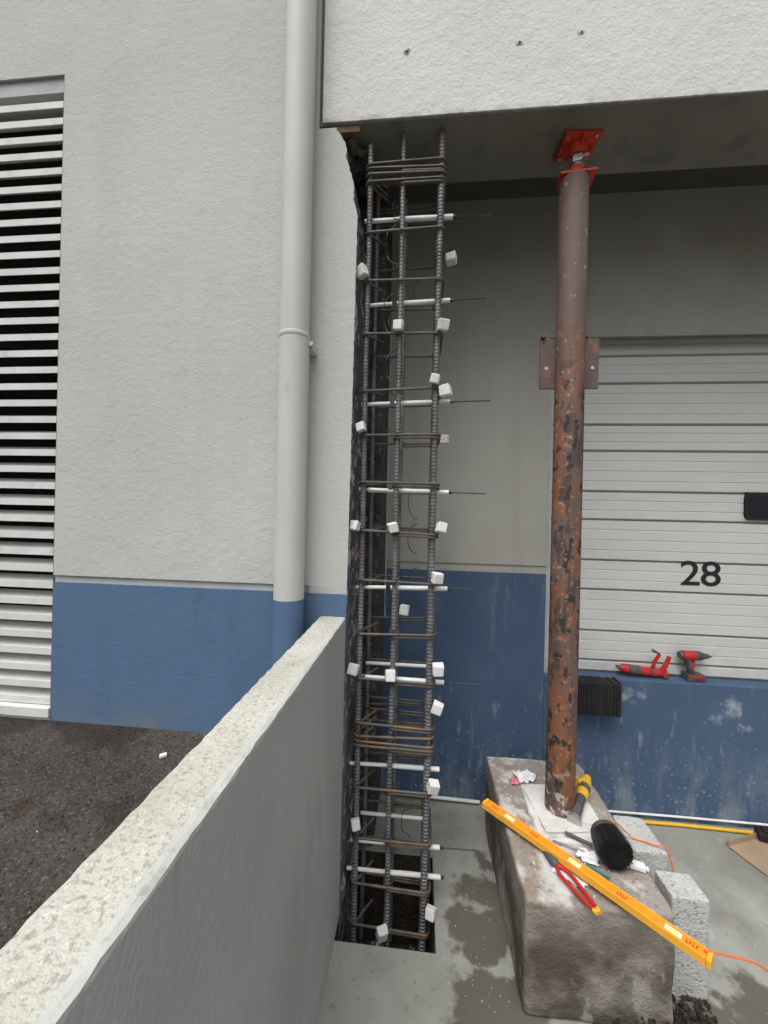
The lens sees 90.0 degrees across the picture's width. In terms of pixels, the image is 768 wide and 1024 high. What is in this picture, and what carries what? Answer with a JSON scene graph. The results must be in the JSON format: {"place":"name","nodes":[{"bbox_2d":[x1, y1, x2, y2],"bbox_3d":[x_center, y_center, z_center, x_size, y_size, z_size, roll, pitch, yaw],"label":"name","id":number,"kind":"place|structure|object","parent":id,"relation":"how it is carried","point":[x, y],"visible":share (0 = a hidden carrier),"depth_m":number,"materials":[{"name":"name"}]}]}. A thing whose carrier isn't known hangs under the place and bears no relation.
{"place":"outdoors","nodes":[
{"label":"outdoors","id":0,"kind":"place"},
{"bbox_2d":[0,78,63,121],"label":"louvre frame head","id":1,"kind":"object","parent":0,"point":[31,92],"visible":0.4,"depth_m":1.68},
{"bbox_2d":[0,719,193,918],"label":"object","id":2,"kind":"structure","parent":0,"point":[29,907],"depth_m":1.27,"materials":[{"name":"grey gravel"}]},
{"bbox_2d":[0,716,207,949],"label":"asphalt pavement","id":3,"kind":"structure","parent":0,"point":[46,879],"depth_m":1.24,"materials":[{"name":"grey asphalt"}]},
{"bbox_2d":[0,714,49,719],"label":"wall under louvre","id":4,"kind":"structure","parent":3,"relation":"on","point":[25,717],"depth_m":1.65,"materials":[{"name":"paint"}]},
{"bbox_2d":[0,701,49,717],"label":"louvre sill","id":5,"kind":"structure","parent":4,"relation":"on","point":[25,709],"depth_m":1.64,"materials":[{"name":"white metal"}]},
{"bbox_2d":[0,128,62,638],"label":"louvre back","id":6,"kind":"object","parent":4,"relation":"on","point":[29,312],"depth_m":1.81,"materials":[{"name":"black metal"}]},
{"bbox_2d":[0,101,63,704],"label":"louvre slats","id":7,"kind":"object","parent":4,"relation":"on","point":[25,668],"visible":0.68,"depth_m":1.67,"materials":[{"name":"white metal"}]},
{"bbox_2d":[159,752,166,758],"bbox_3d":[-0.811,0.894,1.411,0.024,0.012,0.016,1,0,-35],"label":"plastic scrap","id":8,"kind":"object","parent":3,"relation":"on","point":[162,755],"visible":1,"depth_m":1.41,"materials":[{"name":"white plastic"}]},
{"bbox_2d":[50,582,308,732],"bbox_3d":[-0.859,1.096,1.743,1.116,1.570,0.316,1,0,5],"label":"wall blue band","id":9,"kind":"object","parent":3,"relation":"on","point":[191,659],"depth_m":1.59,"materials":[{"name":"paint"}]},
{"bbox_2d":[56,575,308,591],"bbox_3d":[-0.841,0.296,1.749,1.116,0.030,0.305,1,0,5],"label":"wall groove","id":10,"kind":"object","parent":9,"relation":"on","point":[172,583],"depth_m":1.60,"materials":[{"name":"paint"}]},
{"bbox_2d":[53,0,322,584],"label":"wall","id":11,"kind":"structure","parent":9,"relation":"on","point":[171,248],"depth_m":1.59,"materials":[{"name":"paint"}]},
{"bbox_2d":[50,77,64,696],"bbox_3d":[-1.394,-0.517,1.710,0.012,2.702,0.120,1,0,5],"label":"louvre frame side","id":12,"kind":"object","parent":11,"relation":"attached to","point":[54,578],"visible":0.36,"depth_m":1.65,"materials":[{"name":"grey metal"}]},
{"bbox_2d":[272,0,316,665],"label":"downpipe","id":13,"kind":"object","parent":11,"relation":"attached to","point":[297,346],"visible":0.88,"depth_m":1.42,"materials":[{"name":"paint"}]},
{"bbox_2d":[320,0,324,128],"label":"panel joint sealant","id":14,"kind":"object","parent":11,"relation":"attached to","point":[322,71],"visible":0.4,"depth_m":1.55,"materials":[{"name":"grey plastic"}]},
{"bbox_2d":[317,794,767,1023],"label":"concrete floor","id":15,"kind":"structure","parent":0,"point":[367,982],"depth_m":1.47,"materials":[{"name":"concrete"}]},
{"bbox_2d":[0,616,345,1023],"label":"parapet wall","id":16,"kind":"structure","parent":15,"relation":"on","point":[201,885],"depth_m":0.60,"materials":[{"name":"concrete"}]},
{"bbox_2d":[308,128,365,941],"bbox_3d":[-0.198,0.233,1.688,0.172,3.525,0.325,1,0,5],"label":"broken column remnant","id":17,"kind":"object","parent":15,"relation":"on","point":[334,554],"visible":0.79,"depth_m":1.53,"materials":[{"name":"paint"}]},
{"bbox_2d":[345,138,377,200],"bbox_3d":[-0.112,-1.498,1.690,0.175,0.113,0.285,1,0,5],"label":"rubble under beam","id":18,"kind":"object","parent":17,"relation":"on","point":[358,159],"visible":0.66,"depth_m":1.63,"materials":[{"name":"concrete"}]},
{"bbox_2d":[335,125,362,148],"bbox_3d":[-0.143,-1.532,1.575,0.100,0.024,0.078,1,0,5],"label":"wood shim","id":19,"kind":"object","parent":18,"relation":"on","point":[349,132],"visible":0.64,"depth_m":1.54,"materials":[{"name":"brown wood"}]},
{"bbox_2d":[357,186,392,845],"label":"recess left wall","id":20,"kind":"structure","parent":15,"relation":"on","point":[379,519],"depth_m":1.84,"materials":[{"name":"grey concrete"}]},
{"bbox_2d":[384,308,391,618],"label":"recess corner trim","id":21,"kind":"structure","parent":20,"relation":"attached to","point":[388,466],"depth_m":2.16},
{"bbox_2d":[356,940,414,950],"bbox_3d":[0.012,2.008,1.609,0.382,0.052,0.374,1,0,5],"label":"pit rubble","id":22,"kind":"object","parent":15,"relation":"on","point":[375,943],"visible":0.06,"depth_m":1.77,"materials":[{"name":"concrete"}]},
{"bbox_2d":[343,127,490,951],"bbox_3d":[0.133,0.210,1.637,0.570,3.505,0.273,1,0,5],"label":"rebar cage","id":23,"kind":"object","parent":15,"relation":"on","point":[385,931],"visible":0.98,"depth_m":1.56,"materials":[{"name":"metal"}]},
{"bbox_2d":[380,568,545,802],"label":"blue back wall","id":24,"kind":"structure","parent":15,"relation":"on","point":[490,639],"depth_m":2.13,"materials":[{"name":"paint"}]},
{"bbox_2d":[387,561,545,573],"bbox_3d":[0.252,0.303,2.260,1.290,0.045,0.192,1,0,5],"label":"back wall groove","id":25,"kind":"object","parent":24,"relation":"on","point":[530,569],"visible":0.43,"depth_m":2.14,"materials":[{"name":"paint"}]},
{"bbox_2d":[387,196,553,565],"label":"back wall","id":26,"kind":"structure","parent":25,"relation":"on","point":[495,449],"depth_m":2.13,"materials":[{"name":"paint"}]},
{"bbox_2d":[544,389,553,672],"bbox_3d":[0.909,-0.025,2.146,0.024,1.818,0.063,1,0,5],"label":"door jamb trim","id":27,"kind":"structure","parent":26,"relation":"attached to","point":[548,531],"depth_m":2.11,"materials":[{"name":"grey metal"}]},
{"bbox_2d":[551,185,767,338],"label":"door lintel","id":28,"kind":"structure","parent":26,"relation":"attached to","point":[680,261],"depth_m":2.04,"materials":[{"name":"grey paint"}]},
{"bbox_2d":[547,343,767,678],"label":"sectional door","id":29,"kind":"structure","parent":28,"relation":"attached to","point":[675,458],"depth_m":2.12,"materials":[{"name":"paint"}]},
{"bbox_2d":[547,667,767,680],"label":"door bottom seal","id":30,"kind":"object","parent":29,"relation":"attached to","point":[717,677],"depth_m":2.09,"materials":[{"name":"black rubber"}]},
{"bbox_2d":[680,561,720,585],"bbox_3d":[1.730,0.336,2.099,0.205,0.135,0.002,1,0,5],"label":"door number","id":31,"kind":"object","parent":29,"relation":"attached to","point":[686,581],"depth_m":2.10,"materials":[{"name":"paint"}]},
{"bbox_2d":[743,493,767,520],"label":"door window","id":32,"kind":"structure","parent":29,"relation":"attached to","point":[755,506],"depth_m":2.06,"materials":[{"name":"black glass"}]},
{"bbox_2d":[549,332,767,337],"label":"lintel drip edge","id":33,"kind":"object","parent":28,"relation":"attached to","point":[688,334],"visible":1,"depth_m":2.03,"materials":[{"name":"paint"}]},
{"bbox_2d":[587,335,767,345],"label":"door head seal","id":34,"kind":"object","parent":28,"relation":"attached to","point":[699,340],"depth_m":2.07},
{"bbox_2d":[437,815,508,1023],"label":"concrete rubble","id":35,"kind":"object","parent":15,"relation":"on","point":[456,942],"visible":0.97,"depth_m":1.38,"materials":[{"name":"grey concrete"}]},
{"bbox_2d":[485,757,674,1023],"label":"concrete footing block","id":36,"kind":"structure","parent":15,"relation":"on","point":[574,956],"depth_m":1.22,"materials":[{"name":"grey concrete"}]},
{"bbox_2d":[508,776,520,783],"bbox_3d":[0.594,1.221,1.749,0.046,0.021,0.033,1,0,-4],"label":"rag","id":37,"kind":"object","parent":36,"relation":"on","point":[514,780],"visible":1,"depth_m":1.75,"materials":[{"name":"pink fabric"}]},
{"bbox_2d":[512,768,535,782],"bbox_3d":[0.650,1.216,1.782,0.098,0.038,0.074,1,0,-22],"label":"crumpled paper","id":38,"kind":"object","parent":36,"relation":"on","point":[526,776],"visible":1,"depth_m":1.77,"materials":[{"name":"white paper"}]},
{"bbox_2d":[521,784,598,845],"bbox_3d":[0.736,1.240,1.586,0.282,0.031,0.315,1,0,5],"label":"mortar pad","id":39,"kind":"object","parent":36,"relation":"on","point":[559,837],"visible":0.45,"depth_m":1.48,"materials":[{"name":"grey concrete"}]},
{"bbox_2d":[522,129,603,832],"bbox_3d":[0.761,-0.145,1.595,0.238,2.760,0.240,1,0,-1],"label":"shoring post","id":40,"kind":"object","parent":39,"relation":"on","point":[569,364],"visible":1,"depth_m":1.54,"materials":[{"name":"metal"}]},
{"bbox_2d":[567,772,591,826],"bbox_3d":[0.829,1.205,1.631,0.069,0.075,0.306,1,0,37],"label":"chisel","id":41,"kind":"object","parent":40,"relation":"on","point":[583,784],"visible":0.96,"depth_m":1.60,"materials":[{"name":"yellow plastic"}]},
{"bbox_2d":[565,831,592,846],"bbox_3d":[0.726,1.220,1.433,0.092,0.014,0.012,1,0,35],"label":"marker pen","id":42,"kind":"object","parent":39,"relation":"on","point":[588,843],"visible":1,"depth_m":1.43,"materials":[{"name":"grey plastic"}]},
{"bbox_2d":[502,762,633,897],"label":"mortar crumbs","id":43,"kind":"object","parent":36,"relation":"on","point":[533,862],"visible":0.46,"depth_m":1.35,"materials":[{"name":"grey concrete"}]},
{"bbox_2d":[553,840,584,851],"bbox_3d":[0.679,1.228,1.412,0.106,0.006,0.006,1,0,25],"label":"steel rod","id":44,"kind":"object","parent":36,"relation":"on","point":[576,848],"visible":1,"depth_m":1.41,"materials":[{"name":"metal"}]},
{"bbox_2d":[551,863,587,888],"bbox_3d":[0.630,1.231,1.304,0.111,0.006,0.061,1,0,37],"label":"plastic wrapper","id":45,"kind":"object","parent":36,"relation":"on","point":[582,882],"visible":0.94,"depth_m":1.29,"materials":[{"name":"white plastic"}]},
{"bbox_2d":[543,851,601,915],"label":"pliers","id":46,"kind":"object","parent":36,"relation":"on","point":[594,908],"visible":1,"depth_m":1.26,"materials":[{"name":"red plastic"}]},
{"bbox_2d":[576,846,599,865],"bbox_3d":[0.731,1.228,1.371,0.077,0.014,0.061,1,0,41],"label":"crumpled paper","id":47,"kind":"object","parent":36,"relation":"on","point":[590,857],"visible":0.95,"depth_m":1.37,"materials":[{"name":"white paper"}]},
{"bbox_2d":[585,863,609,879],"bbox_3d":[0.730,1.227,1.312,0.075,0.009,0.009,1,0,42],"label":"teal pencil","id":48,"kind":"object","parent":36,"relation":"on","point":[597,871],"visible":0.92,"depth_m":1.31,"materials":[{"name":"plastic"}]},
{"bbox_2d":[482,798,713,970],"bbox_3d":[0.652,1.208,1.313,0.037,0.027,0.727,1,0,-40],"label":"spirit level","id":49,"kind":"object","parent":36,"relation":"on","point":[676,936],"visible":1,"depth_m":1.22,"materials":[{"name":"orange paint"}]},
{"bbox_2d":[590,819,634,872],"bbox_3d":[0.805,1.177,1.380,0.123,0.112,0.137,1,0,5],"label":"round masonry brush","id":50,"kind":"object","parent":36,"relation":"on","point":[613,849],"visible":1,"depth_m":1.33,"materials":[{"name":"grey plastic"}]},
{"bbox_2d":[627,859,648,872],"bbox_3d":[0.882,1.233,1.339,0.070,0.018,0.028,1,0,23],"label":"crumpled paper","id":51,"kind":"object","parent":36,"relation":"on","point":[639,866],"visible":0.77,"depth_m":1.33,"materials":[{"name":"paper"}]},
{"bbox_2d":[419,795,767,825],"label":"white conduit","id":52,"kind":"object","parent":15,"relation":"on","point":[610,811],"visible":0.65,"depth_m":2.03,"materials":[{"name":"plastic"}]},
{"bbox_2d":[612,815,666,882],"bbox_3d":[1.033,1.465,1.567,0.128,0.315,0.184,1,0,5],"label":"concrete block","id":53,"kind":"object","parent":15,"relation":"on","point":[652,858],"depth_m":1.51,"materials":[{"name":"grey concrete"}]},
{"bbox_2d":[542,669,767,828],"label":"blue dock wall","id":54,"kind":"structure","parent":15,"relation":"on","point":[677,745],"depth_m":2.03,"materials":[{"name":"paint"}]},
{"bbox_2d":[577,675,621,716],"bbox_3d":[1.099,0.965,2.020,0.270,0.170,0.102,1,0,5],"label":"dock bumper","id":55,"kind":"object","parent":54,"relation":"attached to","point":[599,696],"visible":0.81,"depth_m":1.97,"materials":[{"name":"black rubber"}]},
{"bbox_2d":[615,649,671,679],"bbox_3d":[1.403,0.816,2.086,0.281,0.155,0.054,1,0,2],"label":"caulking gun","id":56,"kind":"object","parent":54,"relation":"on","point":[653,671],"visible":1,"depth_m":2.07,"materials":[{"name":"red plastic"}]},
{"bbox_2d":[677,650,711,681],"bbox_3d":[1.671,0.823,2.062,0.166,0.153,0.062,1,0,5],"label":"cordless drill","id":57,"kind":"object","parent":54,"relation":"on","point":[689,658],"visible":1,"depth_m":2.05,"materials":[{"name":"red plastic"}]},
{"bbox_2d":[593,994,717,1023],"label":"soil debris","id":58,"kind":"object","parent":15,"relation":"on","point":[699,1017],"visible":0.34,"depth_m":1.22,"materials":[{"name":"black soil"}]},
{"bbox_2d":[655,870,708,999],"bbox_3d":[1.024,1.455,1.327,0.120,0.335,0.101,1,0,5],"label":"concrete block","id":59,"kind":"object","parent":15,"relation":"on","point":[685,897],"depth_m":1.28,"materials":[{"name":"grey concrete"}]},
{"bbox_2d":[609,820,767,971],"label":"orange string line","id":60,"kind":"object","parent":15,"relation":"on","point":[731,956],"visible":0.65,"depth_m":1.08,"materials":[{"name":"orange plastic"}]},
{"bbox_2d":[643,820,754,833],"bbox_3d":[1.856,1.630,1.949,1.401,0.016,0.028,1,0,6],"label":"yellow hose","id":61,"kind":"object","parent":15,"relation":"on","point":[698,826],"visible":0.69,"depth_m":1.98,"materials":[{"name":"plastic"}]},
{"bbox_2d":[727,833,767,875],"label":"cardboard sheet","id":62,"kind":"object","parent":15,"relation":"on","point":[751,849],"visible":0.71,"depth_m":1.86,"materials":[{"name":"beige cardboard"}]},
{"bbox_2d":[754,825,767,841],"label":"tool case","id":63,"kind":"object","parent":62,"relation":"on","point":[761,832],"visible":1,"depth_m":1.90,"materials":[{"name":"black plastic"}]},
{"bbox_2d":[323,92,767,186],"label":"beam soffit face","id":64,"kind":"object","parent":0,"point":[730,130],"visible":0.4,"depth_m":1.57},
{"bbox_2d":[392,165,767,204],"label":"recess ceiling","id":65,"kind":"structure","parent":0,"point":[753,175],"depth_m":2.02,"materials":[{"name":"grey concrete"}]},
{"bbox_3d":[-4.899,-2.160,2.132,3.750,4.700,0.315,1,0,5],"label":"far left wall","id":66,"kind":"object","parent":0,"visible":0},
{"bbox_2d":[0,0,65,83],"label":"wall over louvre","id":67,"kind":"structure","parent":66,"relation":"attached to","point":[32,39],"depth_m":1.65,"materials":[{"name":"paint"}]},
{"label":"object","id":68,"kind":"object","parent":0,"visible":0},
{"bbox_2d":[323,0,767,124],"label":"beam wall","id":69,"kind":"structure","parent":68,"relation":"on","point":[466,57],"depth_m":1.46,"materials":[{"name":"white paint"}]}
]}

